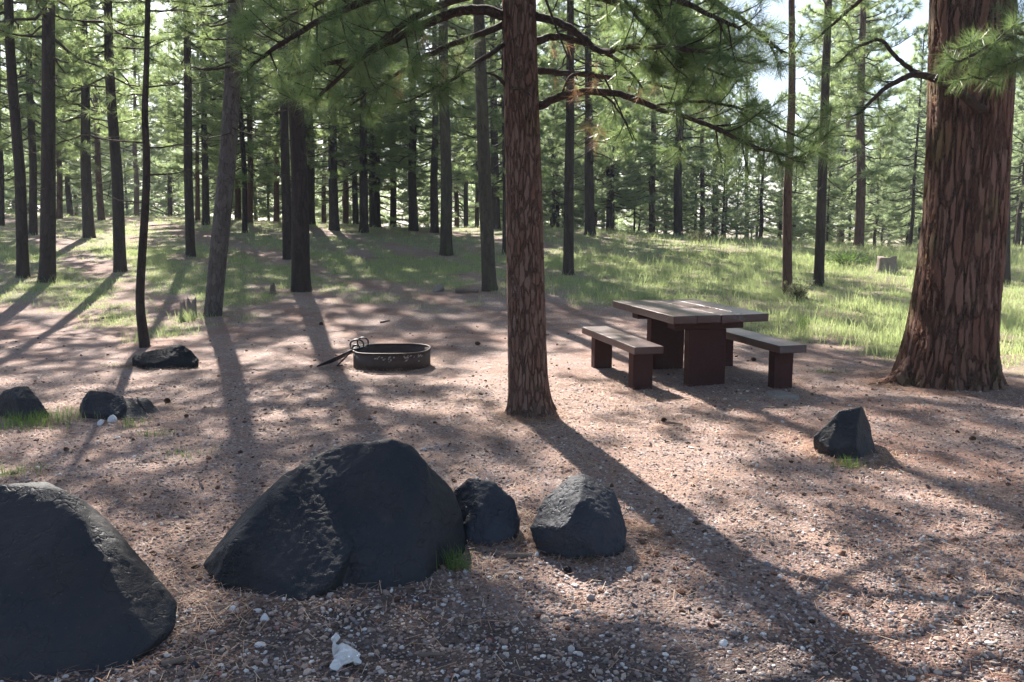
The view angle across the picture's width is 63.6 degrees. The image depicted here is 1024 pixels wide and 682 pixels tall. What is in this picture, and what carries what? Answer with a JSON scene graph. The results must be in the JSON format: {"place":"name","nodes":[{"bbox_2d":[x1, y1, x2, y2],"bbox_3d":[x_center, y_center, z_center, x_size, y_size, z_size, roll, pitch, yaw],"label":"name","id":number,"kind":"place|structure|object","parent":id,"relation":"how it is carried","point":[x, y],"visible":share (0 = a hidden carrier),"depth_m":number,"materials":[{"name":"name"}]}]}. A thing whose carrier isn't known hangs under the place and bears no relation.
{"place":"outdoors","nodes":[
{"label":"outdoors","id":0,"kind":"place"},
{"bbox_2d":[0,214,1023,681],"bbox_3d":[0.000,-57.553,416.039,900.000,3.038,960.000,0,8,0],"label":"ground","id":1,"kind":"structure","parent":0,"point":[26,322],"depth_m":6.25,"materials":[{"name":"soil"}]},
{"bbox_2d":[0,386,48,420],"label":"rock","id":2,"kind":"object","parent":1,"relation":"on","point":[21,399],"visible":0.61,"depth_m":6.84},
{"bbox_2d":[0,0,62,225],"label":"pine tree","id":3,"kind":"object","parent":1,"relation":"on","point":[2,200],"visible":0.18,"depth_m":31.32,"materials":[{"name":"green plant"}]},
{"bbox_2d":[0,0,63,277],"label":"pine tree","id":4,"kind":"object","parent":1,"relation":"on","point":[22,247],"visible":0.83,"depth_m":17.25,"materials":[{"name":"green plant"}]},
{"bbox_2d":[1,17,68,184],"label":"pine tree","id":5,"kind":"object","parent":1,"relation":"on","point":[7,158],"visible":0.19,"depth_m":40.25,"materials":[{"name":"green plant"}]},
{"bbox_2d":[0,405,71,430],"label":"grass tuft","id":6,"kind":"object","parent":1,"relation":"on","point":[19,421],"visible":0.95,"depth_m":6.63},
{"bbox_2d":[1,9,80,214],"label":"pine tree","id":7,"kind":"object","parent":1,"relation":"on","point":[11,210],"visible":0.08,"depth_m":50.87,"materials":[{"name":"green plant"}]},
{"bbox_2d":[19,2,101,218],"bbox_3d":[-19.856,-11.979,36.083,3.533,13.749,3.684,-2,8,-16],"label":"pine tree","id":8,"kind":"object","parent":1,"relation":"on","point":[59,208],"visible":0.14,"depth_m":36.66,"materials":[{"name":"green plant"}]},
{"bbox_2d":[0,0,122,234],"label":"pine tree","id":9,"kind":"object","parent":1,"relation":"on","point":[33,218],"visible":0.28,"depth_m":26.23,"materials":[{"name":"green plant"}]},
{"bbox_2d":[0,0,142,283],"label":"pine tree","id":10,"kind":"object","parent":1,"relation":"on","point":[47,246],"visible":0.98,"depth_m":16.73,"materials":[{"name":"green plant"}]},
{"bbox_2d":[4,32,138,215],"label":"pine tree","id":11,"kind":"object","parent":1,"relation":"on","point":[69,206],"visible":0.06,"depth_m":41.72,"materials":[{"name":"green plant"}]},
{"bbox_2d":[0,0,166,237],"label":"pine tree","id":12,"kind":"object","parent":1,"relation":"on","point":[88,228],"visible":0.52,"depth_m":25.55,"materials":[{"name":"green plant"}]},
{"bbox_2d":[0,481,176,681],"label":"boulder","id":13,"kind":"object","parent":1,"relation":"on","point":[83,587],"visible":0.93,"depth_m":3.15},
{"bbox_2d":[41,1,158,219],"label":"pine tree","id":14,"kind":"object","parent":1,"relation":"on","point":[96,166],"visible":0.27,"depth_m":35.74,"materials":[{"name":"green plant"}]},
{"bbox_2d":[21,0,184,271],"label":"pine tree","id":15,"kind":"object","parent":1,"relation":"on","point":[119,241],"visible":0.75,"depth_m":18.25,"materials":[{"name":"green plant"}]},
{"bbox_2d":[79,390,159,421],"bbox_3d":[-3.388,0.576,7.093,0.899,0.348,0.694,0,8,0],"label":"rock","id":16,"kind":"object","parent":1,"relation":"on","point":[105,405],"visible":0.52,"depth_m":6.91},
{"bbox_2d":[94,128,158,215],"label":"pine tree","id":17,"kind":"object","parent":1,"relation":"on","point":[127,197],"visible":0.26,"depth_m":53.23,"materials":[{"name":"green plant"}]},
{"bbox_2d":[100,0,174,215],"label":"pine tree","id":18,"kind":"object","parent":1,"relation":"on","point":[135,147],"visible":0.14,"depth_m":46.00,"materials":[{"name":"green plant"}]},
{"bbox_2d":[54,0,230,347],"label":"pine tree","id":19,"kind":"object","parent":1,"relation":"on","point":[143,334],"visible":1,"depth_m":10.49,"materials":[{"name":"green plant"}]},
{"bbox_2d":[72,1,213,216],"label":"pine tree","id":20,"kind":"object","parent":1,"relation":"on","point":[156,187],"visible":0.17,"depth_m":56.77,"materials":[{"name":"green plant"}]},
{"bbox_2d":[132,344,198,369],"bbox_3d":[-3.997,0.215,9.572,0.891,0.379,0.708,0,8,0],"label":"rock","id":21,"kind":"object","parent":1,"relation":"on","point":[180,356],"visible":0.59,"depth_m":9.32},
{"bbox_2d":[125,55,212,217],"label":"pine tree","id":22,"kind":"object","parent":1,"relation":"on","point":[175,208],"visible":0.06,"depth_m":60.50,"materials":[{"name":"green plant"}]},
{"bbox_2d":[148,18,193,215],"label":"pine tree","id":23,"kind":"object","parent":1,"relation":"on","point":[169,195],"visible":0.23,"depth_m":50.21,"materials":[{"name":"green plant"}]},
{"bbox_2d":[148,1,223,220],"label":"pine tree","id":24,"kind":"object","parent":1,"relation":"on","point":[175,167],"visible":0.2,"depth_m":35.49,"materials":[{"name":"green plant"}]},
{"bbox_2d":[128,0,245,257],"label":"pine tree","id":25,"kind":"object","parent":1,"relation":"on","point":[190,249],"visible":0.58,"depth_m":21.41,"materials":[{"name":"green plant"}]},
{"bbox_2d":[139,0,263,224],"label":"pine tree","id":26,"kind":"object","parent":1,"relation":"on","point":[171,127],"visible":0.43,"depth_m":31.17,"materials":[{"name":"green plant"}]},
{"bbox_2d":[158,77,259,214],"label":"pine tree","id":27,"kind":"object","parent":1,"relation":"on","point":[211,200],"visible":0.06,"depth_m":44.35,"materials":[{"name":"green plant"}]},
{"bbox_2d":[136,4,290,219],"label":"pine tree","id":28,"kind":"object","parent":1,"relation":"on","point":[238,213],"visible":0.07,"depth_m":40.60,"materials":[{"name":"green plant"}]},
{"bbox_2d":[139,0,330,316],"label":"pine tree","id":29,"kind":"object","parent":1,"relation":"on","point":[218,254],"visible":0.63,"depth_m":13.26,"materials":[{"name":"grey plant"}]},
{"bbox_2d":[191,0,289,232],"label":"pine tree","id":30,"kind":"object","parent":1,"relation":"on","point":[251,147],"visible":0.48,"depth_m":28.14,"materials":[{"name":"green plant"}]},
{"bbox_2d":[179,0,307,223],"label":"pine tree","id":31,"kind":"object","parent":1,"relation":"on","point":[250,196],"visible":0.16,"depth_m":31.85,"materials":[{"name":"green plant"}]},
{"bbox_2d":[241,121,281,218],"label":"pine tree","id":32,"kind":"object","parent":1,"relation":"on","point":[266,211],"visible":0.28,"depth_m":43.93,"materials":[{"name":"green plant"}]},
{"bbox_2d":[209,0,331,259],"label":"pine tree","id":33,"kind":"object","parent":1,"relation":"on","point":[285,185],"visible":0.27,"depth_m":21.42,"materials":[{"name":"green plant"}]},
{"bbox_2d":[237,18,321,221],"bbox_3d":[-10.179,-11.896,35.654,4.423,13.949,4.507,2,8,0],"label":"pine tree","id":34,"kind":"object","parent":1,"relation":"on","point":[276,192],"visible":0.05,"depth_m":35.91,"materials":[{"name":"green plant"}]},
{"bbox_2d":[256,0,340,291],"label":"pine tree","id":35,"kind":"object","parent":1,"relation":"on","point":[300,261],"visible":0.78,"depth_m":16.27,"materials":[{"name":"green plant"}]},
{"bbox_2d":[243,5,358,224],"bbox_3d":[-8.231,-13.444,32.691,5.764,18.103,5.531,-3,9,-20],"label":"pine tree","id":36,"kind":"object","parent":1,"relation":"on","point":[311,176],"visible":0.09,"depth_m":33.31,"materials":[{"name":"green plant"}]},
{"bbox_2d":[266,0,386,230],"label":"pine tree","id":37,"kind":"object","parent":1,"relation":"on","point":[334,224],"visible":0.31,"depth_m":30.82,"materials":[{"name":"green plant"}]},
{"bbox_2d":[203,439,465,600],"bbox_3d":[-0.859,0.820,4.176,1.255,0.674,1.348,0,8,0],"label":"boulder","id":38,"kind":"object","parent":1,"relation":"on","point":[387,512],"visible":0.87,"depth_m":3.85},
{"bbox_2d":[313,16,368,224],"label":"pine tree","id":39,"kind":"object","parent":1,"relation":"on","point":[346,206],"visible":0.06,"depth_m":44.21,"materials":[{"name":"green plant"}]},
{"bbox_2d":[329,633,361,670],"bbox_3d":[-0.610,1.138,3.026,0.124,0.105,0.114,0,8,0],"label":"white stone","id":40,"kind":"object","parent":1,"relation":"on","point":[343,654],"visible":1,"depth_m":3.01,"materials":[{"name":"stone"}]},
{"bbox_2d":[253,6,440,224],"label":"pine tree","id":41,"kind":"object","parent":1,"relation":"on","point":[354,187],"visible":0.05,"depth_m":42.98,"materials":[{"name":"green plant"}]},
{"bbox_2d":[313,0,417,232],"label":"pine tree","id":42,"kind":"object","parent":1,"relation":"on","point":[364,180],"visible":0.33,"depth_m":30.66,"materials":[{"name":"green plant"}]},
{"bbox_2d":[312,0,423,226],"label":"pine tree","id":43,"kind":"object","parent":1,"relation":"on","point":[372,210],"visible":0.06,"depth_m":34.62,"materials":[{"name":"green plant"}]},
{"bbox_2d":[317,337,430,371],"bbox_3d":[-1.513,0.137,9.537,1.164,0.394,0.889,3,8,19],"label":"fire ring","id":44,"kind":"object","parent":1,"relation":"on","point":[392,356],"visible":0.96,"depth_m":9.26,"materials":[{"name":"metal"}]},
{"bbox_2d":[323,104,439,226],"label":"pine tree","id":45,"kind":"object","parent":1,"relation":"on","point":[385,202],"visible":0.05,"depth_m":49.23,"materials":[{"name":"green plant"}]},
{"bbox_2d":[341,2,430,226],"bbox_3d":[-5.325,-12.151,34.038,4.795,15.400,4.841,1,8,0],"label":"pine tree","id":46,"kind":"object","parent":1,"relation":"on","point":[378,195],"visible":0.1,"depth_m":34.69,"materials":[{"name":"green plant"}]},
{"bbox_2d":[367,0,429,226],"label":"pine tree","id":47,"kind":"object","parent":1,"relation":"on","point":[393,187],"visible":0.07,"depth_m":41.23,"materials":[{"name":"green plant"}]},
{"bbox_2d":[385,116,439,226],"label":"pine tree","id":48,"kind":"object","parent":1,"relation":"on","point":[425,193],"visible":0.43,"depth_m":37.07,"materials":[{"name":"green plant"}]},
{"bbox_2d":[366,0,466,230],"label":"pine tree","id":49,"kind":"object","parent":1,"relation":"on","point":[412,208],"visible":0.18,"depth_m":33.13,"materials":[{"name":"green plant"}]},
{"bbox_2d":[382,0,491,232],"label":"pine tree","id":50,"kind":"object","parent":1,"relation":"on","point":[433,175],"visible":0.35,"depth_m":31.76,"materials":[{"name":"green plant"}]},
{"bbox_2d":[380,0,502,255],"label":"pine tree","id":51,"kind":"object","parent":1,"relation":"on","point":[446,246],"visible":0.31,"depth_m":23.82,"materials":[{"name":"green plant"}]},
{"bbox_2d":[399,34,501,227],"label":"pine tree","id":52,"kind":"object","parent":1,"relation":"on","point":[458,204],"visible":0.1,"depth_m":46.76,"materials":[{"name":"green plant"}]},
{"bbox_2d":[436,543,474,571],"bbox_3d":[-0.279,1.014,3.871,0.204,0.134,0.143,5,9,30],"label":"grass tuft","id":53,"kind":"object","parent":1,"relation":"on","point":[466,565],"visible":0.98,"depth_m":3.88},
{"bbox_2d":[425,20,501,227],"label":"pine tree","id":54,"kind":"object","parent":1,"relation":"on","point":[465,194],"visible":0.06,"depth_m":43.66,"materials":[{"name":"green plant"}]},
{"bbox_2d":[434,0,505,291],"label":"pine tree","id":55,"kind":"object","parent":1,"relation":"on","point":[488,272],"visible":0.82,"depth_m":16.21,"materials":[{"name":"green plant"}]},
{"bbox_2d":[383,0,563,227],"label":"pine tree","id":56,"kind":"object","parent":1,"relation":"on","point":[475,164],"visible":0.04,"depth_m":40.79,"materials":[{"name":"green plant"}]},
{"bbox_2d":[454,478,519,546],"bbox_3d":[-0.149,0.916,4.463,0.330,0.407,0.652,-1,8,-8],"label":"boulder","id":57,"kind":"object","parent":1,"relation":"on","point":[488,509],"visible":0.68,"depth_m":4.24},
{"bbox_2d":[437,0,550,228],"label":"pine tree","id":58,"kind":"object","parent":1,"relation":"on","point":[495,203],"visible":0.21,"depth_m":33.15,"materials":[{"name":"green plant"}]},
{"bbox_2d":[432,0,582,254],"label":"pine tree","id":59,"kind":"object","parent":1,"relation":"on","point":[497,116],"visible":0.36,"depth_m":24.25,"materials":[{"name":"green plant"}]},
{"bbox_2d":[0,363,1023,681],"bbox_3d":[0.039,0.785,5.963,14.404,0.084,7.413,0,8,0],"label":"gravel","id":60,"kind":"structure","parent":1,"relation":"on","point":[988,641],"depth_m":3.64,"materials":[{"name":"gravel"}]},
{"bbox_2d":[0,301,1023,681],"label":"pine needles","id":61,"kind":"object","parent":1,"relation":"on","point":[500,413],"depth_m":5.38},
{"bbox_2d":[4,322,1023,645],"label":"bark chips","id":62,"kind":"object","parent":1,"relation":"on","point":[682,592],"visible":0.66,"depth_m":4.59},
{"bbox_2d":[178,0,851,418],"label":"pine tree","id":63,"kind":"object","parent":1,"relation":"on","point":[670,30],"visible":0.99,"depth_m":6.19,"materials":[{"name":"green plant"}]},
{"bbox_2d":[468,0,660,227],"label":"pine tree","id":64,"kind":"object","parent":1,"relation":"on","point":[561,166],"visible":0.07,"depth_m":44.39,"materials":[{"name":"green plant"}]},
{"bbox_2d":[539,41,594,227],"bbox_3d":[1.789,-9.196,37.655,4.091,8.898,3.795,0,8,0],"label":"pine tree","id":65,"kind":"object","parent":1,"relation":"on","point":[553,186],"visible":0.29,"depth_m":37.29,"materials":[{"name":"green plant"}]},
{"bbox_2d":[530,474,626,559],"bbox_3d":[0.332,0.891,4.280,0.485,0.423,0.667,0,8,0],"label":"boulder","id":66,"kind":"object","parent":1,"relation":"on","point":[578,515],"visible":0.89,"depth_m":4.02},
{"bbox_2d":[536,0,626,274],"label":"pine tree","id":67,"kind":"object","parent":1,"relation":"on","point":[568,246],"visible":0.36,"depth_m":18.60,"materials":[{"name":"green plant"}]},
{"bbox_2d":[574,117,615,228],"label":"pine tree","id":68,"kind":"object","parent":1,"relation":"on","point":[601,223],"visible":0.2,"depth_m":40.02,"materials":[{"name":"green plant"}]},
{"bbox_2d":[538,0,652,235],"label":"pine tree","id":69,"kind":"object","parent":1,"relation":"on","point":[588,178],"visible":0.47,"depth_m":30.03,"materials":[{"name":"green plant"}]},
{"bbox_2d":[541,0,666,227],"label":"pine tree","id":70,"kind":"object","parent":1,"relation":"on","point":[638,181],"visible":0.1,"depth_m":40.95,"materials":[{"name":"green plant"}]},
{"bbox_2d":[574,1,647,229],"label":"pine tree","id":71,"kind":"object","parent":1,"relation":"on","point":[608,209],"visible":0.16,"depth_m":37.08,"materials":[{"name":"green plant"}]},
{"bbox_2d":[583,80,649,230],"bbox_3d":[4.469,-7.713,34.877,2.978,6.722,3.000,0,8,0],"label":"pine tree","id":72,"kind":"object","parent":1,"relation":"on","point":[614,208],"visible":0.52,"depth_m":34.82,"materials":[{"name":"green plant"}]},
{"bbox_2d":[582,326,663,389],"bbox_3d":[1.146,0.238,8.866,0.305,0.605,1.667,-2,8,-13],"label":"bench","id":73,"kind":"object","parent":1,"relation":"on","point":[605,339],"visible":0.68,"depth_m":8.32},
{"bbox_2d":[599,93,663,231],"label":"pine tree","id":74,"kind":"object","parent":1,"relation":"on","point":[634,213],"visible":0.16,"depth_m":45.61,"materials":[{"name":"green plant"}]},
{"bbox_2d":[611,3,696,233],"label":"pine tree","id":75,"kind":"object","parent":1,"relation":"on","point":[651,183],"visible":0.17,"depth_m":41.00,"materials":[{"name":"green plant"}]},
{"bbox_2d":[615,6,710,236],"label":"pine tree","id":76,"kind":"object","parent":1,"relation":"on","point":[624,222],"visible":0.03,"depth_m":52.28,"materials":[{"name":"green plant"}]},
{"bbox_2d":[640,128,705,224],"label":"pine tree","id":77,"kind":"object","parent":1,"relation":"on","point":[667,204],"visible":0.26,"depth_m":43.38,"materials":[{"name":"green plant"}]},
{"bbox_2d":[646,119,711,233],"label":"pine tree","id":78,"kind":"object","parent":1,"relation":"on","point":[687,202],"visible":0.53,"depth_m":37.76,"materials":[{"name":"green plant"}]},
{"bbox_2d":[614,0,747,236],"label":"pine tree","id":79,"kind":"object","parent":1,"relation":"on","point":[678,218],"visible":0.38,"depth_m":33.33,"materials":[{"name":"green plant"}]},
{"bbox_2d":[613,299,767,386],"bbox_3d":[1.868,0.073,8.986,1.026,0.900,1.741,-2,8,-13],"label":"picnic table","id":80,"kind":"object","parent":1,"relation":"on","point":[702,348],"visible":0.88,"depth_m":8.41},
{"bbox_2d":[664,0,737,231],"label":"pine tree","id":81,"kind":"object","parent":1,"relation":"on","point":[703,184],"visible":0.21,"depth_m":39.79,"materials":[{"name":"green plant"}]},
{"bbox_2d":[693,0,745,235],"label":"pine tree","id":82,"kind":"object","parent":1,"relation":"on","point":[713,209],"visible":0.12,"depth_m":40.84,"materials":[{"name":"green plant"}]},
{"bbox_2d":[697,114,755,238],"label":"pine tree","id":83,"kind":"object","parent":1,"relation":"on","point":[715,214],"visible":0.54,"depth_m":35.88,"materials":[{"name":"green plant"}]},
{"bbox_2d":[720,157,757,239],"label":"pine tree","id":84,"kind":"object","parent":1,"relation":"on","point":[743,196],"visible":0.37,"depth_m":38.05,"materials":[{"name":"green plant"}]},
{"bbox_2d":[729,3,764,237],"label":"pine tree","id":85,"kind":"object","parent":1,"relation":"on","point":[747,158],"visible":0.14,"depth_m":48.08,"materials":[{"name":"green plant"}]},
{"bbox_2d":[717,98,800,239],"bbox_3d":[9.594,-6.339,31.350,2.757,5.689,3.068,7,10,39],"label":"pine tree","id":86,"kind":"object","parent":1,"relation":"on","point":[762,187],"visible":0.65,"depth_m":31.33,"materials":[{"name":"green plant"}]},
{"bbox_2d":[725,328,806,388],"bbox_3d":[2.561,0.226,8.956,0.304,0.605,1.726,-2,8,-13],"label":"bench","id":87,"kind":"object","parent":1,"relation":"on","point":[780,366],"visible":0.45,"depth_m":8.30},
{"bbox_2d":[752,143,808,239],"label":"pine tree","id":88,"kind":"object","parent":1,"relation":"on","point":[796,208],"visible":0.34,"depth_m":34.58,"materials":[{"name":"green plant"}]},
{"bbox_2d":[765,0,824,295],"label":"pine tree","id":89,"kind":"object","parent":1,"relation":"on","point":[787,236],"visible":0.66,"depth_m":15.95,"materials":[{"name":"green plant"}]},
{"bbox_2d":[775,164,814,242],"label":"pine tree","id":90,"kind":"object","parent":1,"relation":"on","point":[795,188],"visible":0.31,"depth_m":37.73,"materials":[{"name":"green plant"}]},
{"bbox_2d":[801,119,855,241],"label":"pine tree","id":91,"kind":"object","parent":1,"relation":"on","point":[811,232],"visible":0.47,"depth_m":31.45,"materials":[{"name":"green plant"}]},
{"bbox_2d":[782,0,875,286],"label":"pine tree","id":92,"kind":"object","parent":1,"relation":"on","point":[819,261],"visible":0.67,"depth_m":17.29,"materials":[{"name":"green plant"}]},
{"bbox_2d":[795,0,867,242],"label":"pine tree","id":93,"kind":"object","parent":1,"relation":"on","point":[810,99],"visible":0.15,"depth_m":49.33,"materials":[{"name":"green plant"}]},
{"bbox_2d":[766,0,917,243],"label":"pine tree","id":94,"kind":"object","parent":1,"relation":"on","point":[842,141],"visible":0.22,"depth_m":40.60,"materials":[{"name":"green plant"}]},
{"bbox_2d":[813,406,874,458],"bbox_3d":[2.418,0.675,5.948,0.377,0.459,0.662,5,10,33],"label":"rock","id":95,"kind":"object","parent":1,"relation":"on","point":[847,433],"visible":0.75,"depth_m":5.75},
{"bbox_2d":[764,0,924,240],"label":"pine tree","id":96,"kind":"object","parent":1,"relation":"on","point":[802,11],"visible":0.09,"depth_m":51.21,"materials":[{"name":"green plant"}]},
{"bbox_2d":[825,245,874,266],"bbox_3d":[8.346,-2.093,20.604,1.211,0.626,1.127,7,10,39],"label":"shrub","id":97,"kind":"object","parent":1,"relation":"on","point":[836,257],"visible":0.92,"depth_m":20.52,"materials":[{"name":"green plant"}]},
{"bbox_2d":[829,140,872,243],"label":"pine tree","id":98,"kind":"object","parent":1,"relation":"on","point":[847,168],"visible":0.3,"depth_m":37.68,"materials":[{"name":"green plant"}]},
{"bbox_2d":[799,0,925,246],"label":"pine tree","id":99,"kind":"object","parent":1,"relation":"on","point":[858,147],"visible":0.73,"depth_m":27.02,"materials":[{"name":"green plant"}]},
{"bbox_2d":[839,129,917,245],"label":"pine tree","id":100,"kind":"object","parent":1,"relation":"on","point":[878,215],"visible":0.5,"depth_m":33.91,"materials":[{"name":"green plant"}]},
{"bbox_2d":[866,21,928,247],"bbox_3d":[14.148,-6.903,28.428,4.035,8.005,3.819,0,8,0],"label":"pine tree","id":101,"kind":"object","parent":1,"relation":"on","point":[922,62],"visible":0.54,"depth_m":28.42,"materials":[{"name":"green plant"}]},
{"bbox_2d":[875,81,926,243],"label":"pine tree","id":102,"kind":"object","parent":1,"relation":"on","point":[921,129],"visible":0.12,"depth_m":37.17,"materials":[{"name":"green plant"}]},
{"bbox_2d":[798,0,1023,392],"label":"pine tree","id":103,"kind":"object","parent":1,"relation":"on","point":[950,341],"visible":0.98,"depth_m":8.05,"materials":[{"name":"green plant"}]},
{"bbox_2d":[1003,1,1023,284],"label":"pine tree","id":104,"kind":"object","parent":1,"relation":"on","point":[1007,275],"visible":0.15,"depth_m":17.23,"materials":[{"name":"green plant"}]},
{"bbox_2d":[1011,53,1023,246],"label":"pine tree","id":105,"kind":"object","parent":1,"relation":"on","point":[1019,213],"visible":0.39,"depth_m":27.09,"materials":[{"name":"green plant"}]},
{"bbox_2d":[1011,48,1023,244],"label":"pine tree","id":106,"kind":"object","parent":1,"relation":"on","point":[1014,209],"visible":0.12,"depth_m":32.83,"materials":[{"name":"green plant"}]},
{"bbox_2d":[0,213,1023,366],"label":"grass","id":107,"kind":"structure","parent":0,"point":[1009,321],"depth_m":18.55,"materials":[{"name":"plant"}]},
{"bbox_2d":[1,0,1023,226],"label":"sky","id":108,"kind":"structure","parent":0,"point":[920,16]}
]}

